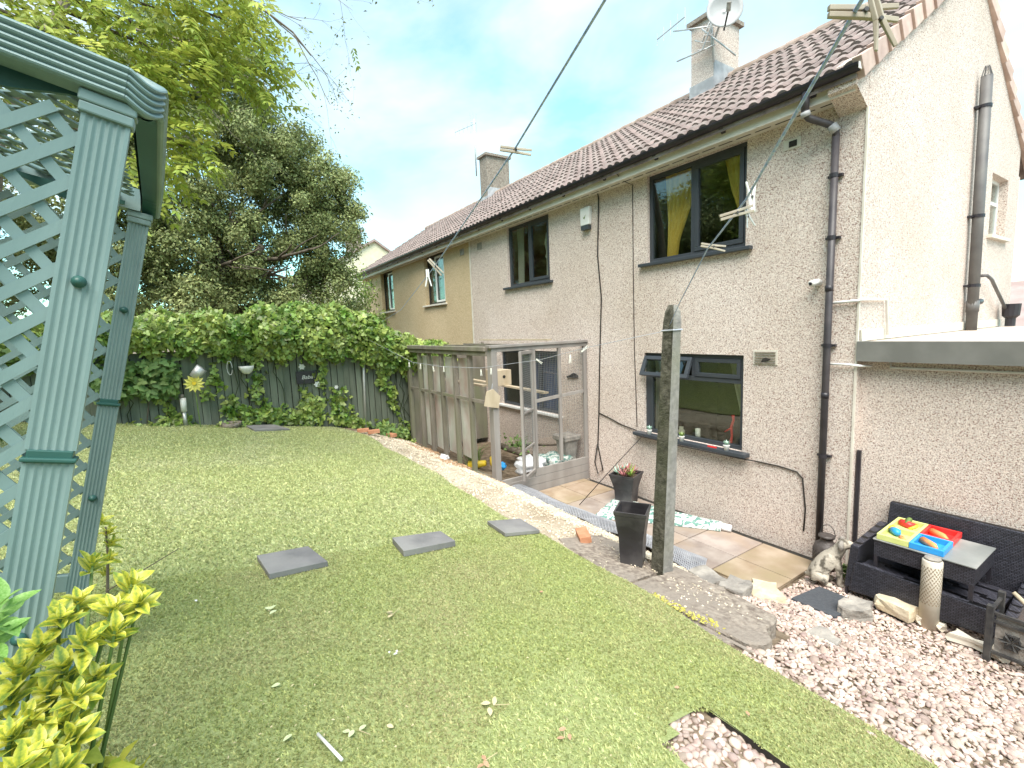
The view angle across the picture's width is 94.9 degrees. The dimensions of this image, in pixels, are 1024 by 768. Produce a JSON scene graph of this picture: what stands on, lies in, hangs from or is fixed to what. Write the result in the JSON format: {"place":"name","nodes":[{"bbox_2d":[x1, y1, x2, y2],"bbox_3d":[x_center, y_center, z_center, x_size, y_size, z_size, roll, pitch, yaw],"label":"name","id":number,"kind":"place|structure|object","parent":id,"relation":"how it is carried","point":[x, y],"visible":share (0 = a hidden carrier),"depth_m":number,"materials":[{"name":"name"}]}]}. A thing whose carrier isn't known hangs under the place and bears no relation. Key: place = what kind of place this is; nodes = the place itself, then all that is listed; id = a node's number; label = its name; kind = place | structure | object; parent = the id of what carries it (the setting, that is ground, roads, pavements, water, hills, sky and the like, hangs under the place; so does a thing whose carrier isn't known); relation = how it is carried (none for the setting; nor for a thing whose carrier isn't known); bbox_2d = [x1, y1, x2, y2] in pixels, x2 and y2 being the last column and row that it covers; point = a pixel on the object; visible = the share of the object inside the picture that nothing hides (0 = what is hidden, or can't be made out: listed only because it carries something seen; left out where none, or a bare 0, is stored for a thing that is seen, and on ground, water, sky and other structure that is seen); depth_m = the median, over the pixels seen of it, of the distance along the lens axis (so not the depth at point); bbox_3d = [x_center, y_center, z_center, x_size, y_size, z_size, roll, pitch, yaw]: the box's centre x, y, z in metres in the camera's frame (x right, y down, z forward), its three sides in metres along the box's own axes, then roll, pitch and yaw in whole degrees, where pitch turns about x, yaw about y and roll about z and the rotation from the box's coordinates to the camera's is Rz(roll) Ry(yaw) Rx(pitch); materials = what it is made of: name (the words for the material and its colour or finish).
{"place":"outdoors","nodes":[
{"label":"outdoors","id":0,"kind":"place"},
{"bbox_2d":[293,230,390,309],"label":"house","id":1,"kind":"structure","parent":0,"point":[374,251],"depth_m":33.27,"materials":[{"name":"paint"}]},
{"bbox_2d":[0,423,938,767],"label":"lawn","id":2,"kind":"structure","parent":0,"point":[672,733],"depth_m":2.27,"materials":[{"name":"plant"}]},
{"bbox_2d":[0,577,41,661],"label":"laurel sprig","id":3,"kind":"object","parent":2,"relation":"on","point":[10,627],"visible":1,"depth_m":0.84,"materials":[{"name":"green plant"}]},
{"bbox_2d":[0,550,162,767],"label":"variegated euonymus","id":4,"kind":"object","parent":2,"relation":"on","point":[32,735],"visible":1,"depth_m":0.93,"materials":[{"name":"yellow plant"}]},
{"bbox_2d":[0,14,168,761],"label":"garden arbour","id":5,"kind":"object","parent":2,"relation":"on","point":[117,104],"visible":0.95,"depth_m":1.07,"materials":[{"name":"green wood"}]},
{"bbox_2d":[94,513,178,593],"bbox_3d":[-2.025,0.928,2.471,0.621,0.498,0.149,-1,7,11],"label":"variegated euonymus","id":6,"kind":"object","parent":2,"relation":"on","point":[107,569],"visible":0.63,"depth_m":2.51,"materials":[{"name":"yellow plant"}]},
{"bbox_2d":[180,394,187,425],"bbox_3d":[-5.503,0.453,7.886,0.092,0.560,0.087,-7,8,-33],"label":"solar light","id":7,"kind":"object","parent":2,"relation":"on","point":[183,404],"visible":0.9,"depth_m":7.86,"materials":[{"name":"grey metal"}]},
{"bbox_2d":[184,376,204,426],"bbox_3d":[-5.216,0.298,7.763,0.310,0.935,0.053,-7,8,-33],"label":"flower windmill","id":8,"kind":"object","parent":2,"relation":"on","point":[192,385],"visible":0.94,"depth_m":7.73,"materials":[{"name":"yellow plastic"}]},
{"bbox_2d":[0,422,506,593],"bbox_3d":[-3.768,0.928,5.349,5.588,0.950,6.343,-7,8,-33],"label":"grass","id":9,"kind":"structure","parent":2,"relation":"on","point":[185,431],"depth_m":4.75,"materials":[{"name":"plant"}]},
{"bbox_2d":[247,424,289,431],"bbox_3d":[-4.365,0.782,8.325,0.535,0.139,0.588,3,9,39],"label":"slab","id":10,"kind":"object","parent":2,"relation":"on","point":[272,427],"visible":1,"depth_m":8.27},
{"bbox_2d":[257,546,327,578],"bbox_3d":[-1.496,1.201,3.177,0.366,0.104,0.322,-9,9,-44],"label":"stepping slab","id":11,"kind":"object","parent":2,"relation":"on","point":[278,564],"depth_m":3.14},
{"bbox_2d":[316,732,343,761],"bbox_3d":[-0.662,1.315,1.704,0.168,0.018,0.012,3,9,39],"label":"white stick","id":12,"kind":"object","parent":2,"relation":"on","point":[330,747],"visible":1,"depth_m":1.70,"materials":[{"name":"plastic"}]},
{"bbox_2d":[392,531,454,556],"bbox_3d":[-0.691,1.256,3.711,0.450,0.123,0.299,-7,8,-33],"label":"stepping slab","id":13,"kind":"object","parent":2,"relation":"on","point":[410,545],"depth_m":3.66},
{"bbox_2d":[152,539,822,767],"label":"debris","id":14,"kind":"object","parent":2,"relation":"on","point":[455,669],"visible":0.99,"depth_m":2.24,"materials":[{"name":"plant"}]},
{"bbox_2d":[487,518,539,536],"bbox_3d":[0.010,1.313,4.311,0.360,0.093,0.359,-7,8,-33],"label":"stepping slab","id":15,"kind":"object","parent":2,"relation":"on","point":[511,527],"depth_m":4.26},
{"bbox_2d":[448,660,683,767],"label":"grass","id":16,"kind":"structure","parent":2,"relation":"on","point":[621,741],"depth_m":1.92,"materials":[{"name":"plant"}]},
{"bbox_3d":[0.362,0.504,-0.375,0.049,2.100,0.049,-7,8,-33],"label":"line pole","id":17,"kind":"object","parent":2,"relation":"on","visible":0},
{"bbox_2d":[383,0,605,320],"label":"washing line","id":18,"kind":"object","parent":17,"relation":"attached to","point":[569,58],"visible":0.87,"depth_m":0.93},
{"bbox_2d":[500,145,531,155],"bbox_3d":[0.009,-0.547,1.101,0.076,0.027,0.011,-3,7,-2],"label":"clothes peg","id":19,"kind":"object","parent":18,"relation":"attached to","point":[507,148],"visible":1,"depth_m":1.10,"materials":[{"name":"brown wood"}]},
{"bbox_2d":[355,431,594,550],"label":"path","id":20,"kind":"structure","parent":0,"point":[555,527],"depth_m":5.33,"materials":[{"name":"gravel"}]},
{"bbox_2d":[370,421,401,437],"bbox_3d":[-2.652,0.913,9.699,0.857,0.301,0.891,-7,8,-33],"label":"weed","id":21,"kind":"object","parent":20,"relation":"on","point":[388,429],"visible":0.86,"depth_m":9.58,"materials":[{"name":"green plant"}]},
{"bbox_2d":[575,526,591,542],"bbox_3d":[0.651,1.381,4.287,0.102,0.065,0.215,-11,7,-2],"label":"brick","id":22,"kind":"object","parent":20,"relation":"on","point":[583,535],"visible":0.91,"depth_m":4.22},
{"bbox_2d":[0,0,1023,318],"label":"sky","id":23,"kind":"structure","parent":0,"point":[426,72],"materials":[{"name":"blue"}]},
{"bbox_2d":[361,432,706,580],"bbox_3d":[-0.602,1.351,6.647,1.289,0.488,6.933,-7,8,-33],"label":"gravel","id":24,"kind":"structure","parent":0,"point":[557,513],"depth_m":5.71,"materials":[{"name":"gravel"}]},
{"bbox_2d":[133,349,1023,767],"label":"ground","id":25,"kind":"structure","parent":0,"point":[507,459],"depth_m":3.01,"materials":[{"name":"gravel"}]},
{"bbox_2d":[125,415,189,426],"bbox_3d":[-5.829,0.647,7.573,1.077,0.215,0.353,-7,8,-33],"label":"weed","id":26,"kind":"object","parent":25,"relation":"on","point":[159,422],"visible":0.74,"depth_m":7.65,"materials":[{"name":"green plant"}]},
{"bbox_2d":[0,0,360,236],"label":"ash tree","id":27,"kind":"object","parent":25,"relation":"on","point":[211,42],"visible":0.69,"depth_m":4.95,"materials":[{"name":"green plant"}]},
{"bbox_2d":[0,0,372,352],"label":"evergreen tree","id":28,"kind":"object","parent":25,"relation":"on","point":[228,278],"visible":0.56,"depth_m":11.17,"materials":[{"name":"green plant"}]},
{"bbox_2d":[0,0,433,201],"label":"birch tree","id":29,"kind":"object","parent":25,"relation":"on","point":[280,23],"visible":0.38,"depth_m":8.60,"materials":[{"name":"green plant"}]},
{"bbox_2d":[0,300,457,439],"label":"ivy","id":30,"kind":"object","parent":25,"relation":"on","point":[289,330],"visible":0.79,"depth_m":8.60,"materials":[{"name":"green plant"}]},
{"bbox_2d":[0,350,481,444],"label":"board fence","id":31,"kind":"object","parent":25,"relation":"on","point":[348,373],"visible":0.12,"depth_m":8.80,"materials":[{"name":"wood"}]},
{"bbox_2d":[89,357,182,423],"bbox_3d":[-6.014,0.148,7.542,1.309,1.248,0.452,-7,8,-33],"label":"creeper","id":32,"kind":"object","parent":31,"relation":"hanging from","point":[165,386],"visible":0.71,"depth_m":7.54,"materials":[{"name":"green plant"}]},
{"bbox_2d":[189,365,206,378],"bbox_3d":[-5.190,-0.197,7.768,0.246,0.250,0.179,-7,8,-33],"label":"metal bucket","id":33,"kind":"object","parent":31,"relation":"attached to","point":[198,371],"visible":0.95,"depth_m":7.71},
{"bbox_2d":[226,361,253,374],"bbox_3d":[-4.816,-0.299,8.331,0.431,0.256,0.250,-7,8,-33],"label":"hanging basket","id":34,"kind":"object","parent":31,"relation":"attached to","point":[246,369],"visible":1,"depth_m":8.30,"materials":[{"name":"white plastic"}]},
{"bbox_2d":[296,364,337,388],"bbox_3d":[-3.797,-0.141,9.166,0.755,0.545,0.045,-7,8,-33],"label":"welcome sign","id":35,"kind":"object","parent":31,"relation":"attached to","point":[301,376],"visible":1,"depth_m":9.05,"materials":[{"name":"black plastic"}]},
{"bbox_2d":[324,258,393,322],"bbox_3d":[-5.176,-2.064,16.037,2.832,4.385,2.199,-3,7,-4],"label":"young tree","id":36,"kind":"object","parent":25,"relation":"on","point":[362,292],"visible":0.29,"depth_m":15.64,"materials":[{"name":"green plant"}]},
{"bbox_2d":[362,350,366,427],"bbox_3d":[-3.006,0.003,9.675,0.280,2.002,0.051,-7,8,-33],"label":"metal post","id":37,"kind":"object","parent":25,"relation":"on","point":[364,393],"visible":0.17,"depth_m":9.66,"materials":[{"name":"black metal"}]},
{"bbox_2d":[399,438,503,482],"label":"leaf litter","id":38,"kind":"object","parent":25,"relation":"on","point":[449,460],"visible":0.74,"depth_m":8.14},
{"bbox_2d":[355,152,562,344],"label":"buff house","id":39,"kind":"structure","parent":25,"relation":"on","point":[441,307],"depth_m":13.68,"materials":[{"name":"paint"}]},
{"bbox_2d":[381,271,395,313],"bbox_3d":[-4.206,-3.127,16.029,0.230,1.385,1.430,-7,8,-33],"label":"window","id":40,"kind":"structure","parent":39,"relation":"in","point":[387,311],"depth_m":16.46,"materials":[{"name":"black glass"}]},
{"bbox_2d":[423,252,446,307],"bbox_3d":[-2.078,-2.830,12.809,0.230,1.385,1.490,-7,8,-33],"label":"window","id":41,"kind":"structure","parent":39,"relation":"in","point":[431,257],"depth_m":13.09,"materials":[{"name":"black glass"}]},
{"bbox_2d":[455,119,476,175],"bbox_3d":[-1.527,-7.835,15.699,0.207,2.030,1.492,-7,8,-33],"label":"tv aerial","id":42,"kind":"object","parent":39,"relation":"attached to","point":[474,123],"visible":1,"depth_m":15.20,"materials":[{"name":"grey metal"}]},
{"bbox_2d":[405,339,589,490],"bbox_3d":[-0.391,0.437,8.912,1.933,2.515,3.930,-7,8,-33],"label":"aviary","id":43,"kind":"object","parent":25,"relation":"on","point":[447,407],"visible":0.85,"depth_m":8.02,"materials":[{"name":"grey wood"}]},
{"bbox_2d":[484,384,499,407],"bbox_3d":[-0.296,0.185,6.978,0.280,0.381,0.022,-7,8,-33],"label":"wooden plaque","id":44,"kind":"object","parent":43,"relation":"hanging from","point":[492,398],"visible":1,"depth_m":6.97,"materials":[{"name":"brown wood"}]},
{"bbox_2d":[485,368,511,385],"bbox_3d":[-0.253,-0.127,8.773,0.320,0.285,0.407,-7,8,-33],"label":"nest box","id":45,"kind":"object","parent":43,"relation":"on","point":[504,376],"visible":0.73,"depth_m":8.63,"materials":[{"name":"brown wood"}]},
{"bbox_2d":[518,350,536,480],"bbox_3d":[0.245,0.462,7.182,0.040,1.950,0.547,0,7,21],"label":"door","id":46,"kind":"structure","parent":43,"relation":"in","point":[520,354],"depth_m":7.13,"materials":[{"name":"grey paint"}]},
{"bbox_2d":[501,443,556,456],"bbox_3d":[0.171,1.207,9.050,0.496,0.329,1.748,-8,9,-39],"label":"log","id":47,"kind":"object","parent":43,"relation":"on","point":[516,451],"visible":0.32,"depth_m":8.85,"materials":[{"name":"brown wood"}]},
{"bbox_2d":[500,433,543,454],"bbox_3d":[0.150,1.129,9.076,0.625,0.384,1.044,-5,7,-21],"label":"weed","id":48,"kind":"object","parent":47,"relation":"on","point":[517,444],"visible":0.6,"depth_m":9.04,"materials":[{"name":"green plant"}]},
{"bbox_2d":[514,454,545,474],"bbox_3d":[0.301,1.383,7.956,0.548,0.407,0.538,-1,7,9],"label":"plastic bag","id":49,"kind":"object","parent":43,"relation":"on","point":[518,465],"visible":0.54,"depth_m":7.83,"materials":[{"name":"plastic"}]},
{"bbox_2d":[539,450,572,465],"bbox_3d":[0.752,1.360,8.261,0.519,0.269,0.640,-7,8,-33],"label":"plastic bag","id":50,"kind":"object","parent":43,"relation":"on","point":[552,457],"visible":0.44,"depth_m":8.12,"materials":[{"name":"white plastic"}]},
{"bbox_2d":[553,432,580,459],"bbox_3d":[0.969,1.109,8.292,0.354,0.460,0.354,-7,8,-33],"label":"planter","id":51,"kind":"object","parent":43,"relation":"in","point":[571,443],"visible":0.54,"depth_m":8.19,"materials":[{"name":"grey stone"}]},
{"bbox_2d":[511,484,706,569],"bbox_3d":[1.011,1.689,5.910,0.696,0.263,3.531,-7,8,-35],"label":"plastic strip","id":52,"kind":"object","parent":25,"relation":"on","point":[687,560],"visible":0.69,"depth_m":5.63,"materials":[{"name":"plastic"}]},
{"bbox_2d":[651,305,682,575],"bbox_3d":[1.177,0.485,3.585,0.118,2.145,0.211,-7,8,-33],"label":"concrete post","id":53,"kind":"object","parent":25,"relation":"on","point":[664,511],"visible":0.96,"depth_m":3.54,"materials":[{"name":"grey"}]},
{"bbox_2d":[383,332,658,367],"bbox_3d":[-0.800,-0.466,6.646,0.290,0.485,7.404,-7,8,-34],"label":"washing line","id":54,"kind":"object","parent":53,"relation":"attached to","point":[535,360],"visible":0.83,"depth_m":5.18,"materials":[{"name":"grey"}]},
{"bbox_2d":[670,0,863,323],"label":"washing line","id":55,"kind":"object","parent":53,"relation":"attached to","point":[843,30],"visible":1,"depth_m":0.77,"materials":[{"name":"plastic"}]},
{"bbox_2d":[719,204,754,220],"bbox_3d":[0.541,-0.413,1.131,0.086,0.037,0.012,-3,7,-2],"label":"clothes peg","id":56,"kind":"object","parent":55,"relation":"attached to","point":[737,213],"visible":1,"depth_m":1.13,"materials":[{"name":"brown wood"}]},
{"bbox_2d":[745,181,755,212],"bbox_3d":[0.582,-0.455,1.142,0.027,0.075,0.014,-2,7,0],"label":"clothes peg","id":57,"kind":"object","parent":55,"relation":"attached to","point":[751,199],"visible":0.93,"depth_m":1.14,"materials":[{"name":"white plastic"}]},
{"bbox_2d":[827,3,898,22],"bbox_3d":[0.427,-0.450,0.571,0.086,0.024,0.012,-3,7,-2],"label":"clothes peg","id":58,"kind":"object","parent":55,"relation":"attached to","point":[842,12],"visible":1,"depth_m":0.57,"materials":[{"name":"brown wood"}]},
{"bbox_2d":[868,0,897,51],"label":"clothes peg","id":59,"kind":"object","parent":55,"relation":"attached to","point":[877,12],"visible":1,"depth_m":0.57,"materials":[{"name":"brown wood"}]},
{"bbox_2d":[558,535,776,654],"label":"concrete kerb","id":60,"kind":"structure","parent":25,"relation":"on","point":[745,630],"depth_m":3.31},
{"bbox_2d":[613,500,650,567],"bbox_3d":[0.985,1.229,3.829,0.260,0.460,0.260,1,7,25],"label":"tall planter","id":61,"kind":"object","parent":60,"relation":"on","point":[631,519],"visible":0.99,"depth_m":3.75,"materials":[{"name":"plastic"}]},
{"bbox_2d":[563,536,780,636],"bbox_3d":[1.104,1.470,3.592,0.547,0.098,1.647,-7,8,-33],"label":"grit","id":62,"kind":"object","parent":60,"relation":"on","point":[676,585],"visible":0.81,"depth_m":3.38,"materials":[{"name":"gravel"}]},
{"bbox_2d":[650,592,724,633],"bbox_3d":[1.131,1.486,3.091,0.168,0.038,0.554,-8,9,-41],"label":"moss","id":63,"kind":"object","parent":60,"relation":"on","point":[689,614],"visible":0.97,"depth_m":3.06,"materials":[{"name":"plant"}]},
{"bbox_2d":[589,479,812,560],"bbox_3d":[2.359,1.822,6.595,0.140,0.015,3.900,-7,8,-33],"label":"drain channel","id":64,"kind":"object","parent":25,"relation":"on","point":[767,543],"visible":0.14,"depth_m":5.72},
{"bbox_2d":[688,565,727,584],"bbox_3d":[1.716,1.747,4.159,0.246,0.155,0.322,-4,7,-14],"label":"stone","id":65,"kind":"object","parent":25,"relation":"on","point":[705,573],"visible":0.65,"depth_m":4.15,"materials":[{"name":"stone"}]},
{"bbox_2d":[662,712,780,767],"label":"pebbles","id":66,"kind":"object","parent":25,"relation":"on","point":[705,758],"visible":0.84,"depth_m":1.94,"materials":[{"name":"gravel"}]},
{"bbox_2d":[718,574,752,597],"bbox_3d":[1.907,1.760,3.994,0.273,0.154,0.218,-8,9,-39],"label":"stone","id":67,"kind":"object","parent":25,"relation":"on","point":[732,584],"visible":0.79,"depth_m":3.95,"materials":[{"name":"stone"}]},
{"bbox_2d":[455,0,1023,563],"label":"pebbledash house","id":68,"kind":"structure","parent":25,"relation":"on","point":[925,400],"depth_m":5.61,"materials":[{"name":"concrete"}]},
{"bbox_2d":[503,214,552,289],"bbox_3d":[0.364,-2.536,9.197,0.330,1.240,1.610,-7,8,-33],"label":"window","id":69,"kind":"structure","parent":68,"relation":"in","point":[545,279],"depth_m":9.22,"materials":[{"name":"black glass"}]},
{"bbox_2d":[499,350,562,417],"bbox_3d":[0.394,-0.073,9.594,0.335,1.235,2.220,-7,8,-33],"label":"window","id":70,"kind":"structure","parent":68,"relation":"in","point":[548,362],"depth_m":9.34,"materials":[{"name":"black glass"}]},
{"bbox_2d":[580,206,591,230],"bbox_3d":[1.200,-2.687,7.638,0.074,0.350,0.219,-7,8,-33],"label":"alarm box","id":71,"kind":"object","parent":68,"relation":"attached to","point":[585,217],"visible":1,"depth_m":7.59,"materials":[{"name":"white plastic"}]},
{"bbox_2d":[582,175,602,473],"bbox_3d":[1.273,-0.846,7.615,0.331,4.812,0.221,-7,8,-33],"label":"wall cable","id":72,"kind":"object","parent":68,"relation":"attached to","point":[597,446],"depth_m":7.67,"materials":[{"name":"grey"}]},
{"bbox_2d":[617,174,636,420],"bbox_3d":[1.694,-1.179,6.974,0.304,3.715,0.078,-4,7,-13],"label":"wall cable","id":73,"kind":"object","parent":68,"relation":"attached to","point":[633,297],"depth_m":7.00,"materials":[{"name":"grey"}]},
{"bbox_2d":[633,353,749,458],"bbox_3d":[2.483,0.204,6.453,0.460,1.270,1.765,-7,8,-33],"label":"window","id":74,"kind":"structure","parent":68,"relation":"in","point":[736,361],"depth_m":6.27,"materials":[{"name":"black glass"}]},
{"bbox_2d":[638,142,752,267],"bbox_3d":[2.376,-2.239,6.118,0.290,1.265,1.670,-7,8,-33],"label":"window","id":75,"kind":"structure","parent":68,"relation":"in","point":[683,182],"depth_m":6.10,"materials":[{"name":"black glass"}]},
{"bbox_2d":[657,0,735,61],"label":"tv aerial","id":76,"kind":"object","parent":68,"relation":"attached to","point":[712,40],"visible":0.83,"depth_m":8.12,"materials":[{"name":"grey metal"}]},
{"bbox_2d":[599,413,805,530],"bbox_3d":[2.314,1.070,6.522,0.149,0.929,3.261,-7,8,-33],"label":"wall cable","id":77,"kind":"object","parent":68,"relation":"attached to","point":[737,458],"depth_m":5.65,"materials":[{"name":"grey"}]},
{"bbox_2d":[706,0,743,37],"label":"satellite dish","id":78,"kind":"object","parent":68,"relation":"attached to","point":[723,13],"visible":0.98,"depth_m":7.75,"materials":[{"name":"white metal"}]},
{"bbox_2d":[753,350,777,364],"bbox_3d":[2.931,-0.309,5.443,0.027,0.170,0.280,-7,8,-33],"label":"air vent","id":79,"kind":"object","parent":68,"relation":"attached to","point":[766,357],"visible":1,"depth_m":5.43,"materials":[{"name":"plastic"}]},
{"bbox_2d":[783,136,801,151],"bbox_3d":[2.974,-2.550,4.988,0.015,0.100,0.180,-7,8,-33],"label":"airbrick","id":80,"kind":"object","parent":68,"relation":"attached to","point":[793,143],"visible":1,"depth_m":4.98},
{"bbox_2d":[800,91,843,540],"bbox_3d":[3.124,-0.573,4.843,0.410,4.600,0.133,-2,7,-1],"label":"downpipe","id":81,"kind":"object","parent":68,"relation":"attached to","point":[832,127],"visible":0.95,"depth_m":4.77,"materials":[{"name":"black plastic"}]},
{"bbox_2d":[963,65,993,330],"bbox_3d":[6.234,-2.387,6.249,0.546,3.334,0.164,-7,8,-33],"label":"soil pipe","id":82,"kind":"object","parent":68,"relation":"on","point":[977,216],"visible":0.99,"depth_m":6.12,"materials":[{"name":"grey plastic"}]},
{"bbox_2d":[986,179,1010,241],"bbox_3d":[7.160,-2.612,7.075,1.010,0.910,0.360,-7,8,-33],"label":"window","id":83,"kind":"structure","parent":68,"relation":"in","point":[994,205],"depth_m":7.25,"materials":[{"name":"white plastic"}]},
{"bbox_2d":[981,274,1021,325],"bbox_3d":[7.183,-1.226,6.970,1.339,0.762,0.219,-6,8,-26],"label":"waste pipe","id":84,"kind":"object","parent":68,"relation":"on","point":[1011,313],"visible":0.93,"depth_m":7.15,"materials":[{"name":"grey plastic"}]},
{"bbox_2d":[707,708,789,767],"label":"turf cut edge","id":85,"kind":"object","parent":25,"relation":"on","point":[765,752],"visible":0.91,"depth_m":1.98,"materials":[{"name":"black"}]},
{"bbox_2d":[751,578,785,603],"bbox_3d":[2.178,1.848,4.095,0.338,0.176,0.348,-2,7,-1],"label":"stone","id":86,"kind":"object","parent":25,"relation":"on","point":[768,591],"visible":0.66,"depth_m":4.02,"materials":[{"name":"stone"}]},
{"bbox_2d":[806,625,841,645],"bbox_3d":[2.151,1.772,3.260,0.243,0.064,0.187,-7,8,-33],"label":"stone","id":87,"kind":"object","parent":25,"relation":"on","point":[825,633],"visible":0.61,"depth_m":3.27,"materials":[{"name":"stone"}]},
{"bbox_2d":[837,594,872,622],"bbox_3d":[2.892,1.919,3.944,0.313,0.174,0.217,-7,8,-33],"label":"stone","id":88,"kind":"object","parent":25,"relation":"on","point":[850,607],"visible":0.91,"depth_m":3.89,"materials":[{"name":"stone"}]},
{"bbox_2d":[734,571,1023,767],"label":"pebbles","id":89,"kind":"object","parent":25,"relation":"on","point":[942,750],"visible":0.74,"depth_m":2.81,"materials":[{"name":"gravel"}]},
{"bbox_2d":[791,586,847,618],"bbox_3d":[2.764,1.916,4.131,0.520,0.030,0.340,3,3,-34],"label":"rubber mat","id":90,"kind":"object","parent":89,"relation":"on","point":[824,600],"visible":0.58,"depth_m":4.12,"materials":[{"name":"rubber"}]},
{"bbox_2d":[812,524,835,570],"bbox_3d":[3.272,1.696,4.891,0.243,0.474,0.243,-7,8,-33],"label":"iron lantern","id":91,"kind":"object","parent":89,"relation":"on","point":[823,542],"visible":0.51,"depth_m":4.85,"materials":[{"name":"brown metal"}]},
{"bbox_2d":[804,536,852,587],"bbox_3d":[3.080,1.701,4.533,0.443,0.485,0.247,3,8,37],"label":"dog statue","id":92,"kind":"object","parent":89,"relation":"on","point":[823,564],"visible":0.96,"depth_m":4.48,"materials":[{"name":"stone"}]},
{"bbox_2d":[874,594,918,622],"bbox_3d":[3.271,1.897,4.001,0.171,0.114,0.312,-5,7,-26],"label":"stone","id":93,"kind":"object","parent":89,"relation":"on","point":[901,610],"visible":0.97,"depth_m":3.96,"materials":[{"name":"stone"}]},
{"bbox_2d":[918,555,943,631],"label":"lamp column","id":94,"kind":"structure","parent":89,"relation":"on","point":[931,577],"depth_m":3.79,"materials":[{"name":"plastic"}]},
{"bbox_2d":[915,614,946,631],"bbox_3d":[3.441,1.947,3.870,0.203,0.073,0.196,2,8,32],"label":"stone","id":95,"kind":"object","parent":89,"relation":"on","point":[941,626],"visible":0.46,"depth_m":3.79,"materials":[{"name":"stone"}]},
{"bbox_2d":[945,628,1009,662],"bbox_3d":[3.521,1.971,3.535,0.127,0.078,0.368,-6,8,-28],"label":"stone","id":96,"kind":"object","parent":89,"relation":"on","point":[959,636],"visible":0.66,"depth_m":3.59,"materials":[{"name":"stone"}]},
{"bbox_2d":[982,590,1023,665],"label":"fire grate","id":97,"kind":"object","parent":89,"relation":"on","point":[1007,640],"visible":0.99,"depth_m":3.38,"materials":[{"name":"black metal"}]},
{"bbox_2d":[844,501,1023,637],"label":"wicker sofa","id":98,"kind":"object","parent":25,"relation":"on","point":[887,577],"visible":0.62,"depth_m":3.98,"materials":[{"name":"wicker"}]},
{"bbox_2d":[873,536,995,601],"bbox_3d":[3.613,1.507,4.047,0.550,0.290,0.670,-7,8,-33],"label":"wicker table","id":99,"kind":"object","parent":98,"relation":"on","point":[970,563],"visible":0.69,"depth_m":3.85,"materials":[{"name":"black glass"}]},
{"bbox_2d":[877,517,961,556],"bbox_3d":[3.568,1.327,4.117,0.556,0.050,0.447,-7,8,-35],"label":"sand tray","id":100,"kind":"object","parent":99,"relation":"on","point":[944,545],"visible":0.88,"depth_m":4.06,"materials":[{"name":"plastic"}]},
{"bbox_2d":[1010,281,1023,325],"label":"distant bungalow","id":101,"kind":"object","parent":25,"relation":"on","point":[1017,292],"depth_m":17.66,"materials":[{"name":"paint"}]},
{"bbox_2d":[540,479,810,589],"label":"patio","id":102,"kind":"structure","parent":0,"point":[726,554],"depth_m":5.43,"materials":[{"name":"stone"}]},
{"bbox_2d":[608,462,643,501],"bbox_3d":[1.676,1.455,6.910,0.387,0.599,0.416,3,8,37],"label":"succulent planter","id":103,"kind":"object","parent":102,"relation":"on","point":[625,480],"visible":0.98,"depth_m":6.83,"materials":[{"name":"plastic"}]},
{"bbox_2d":[596,498,731,531],"bbox_3d":[2.043,1.767,6.305,1.667,0.104,0.847,2,8,33],"label":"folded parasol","id":104,"kind":"object","parent":102,"relation":"on","point":[681,519],"visible":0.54,"depth_m":6.07,"materials":[{"name":"white fabric"}]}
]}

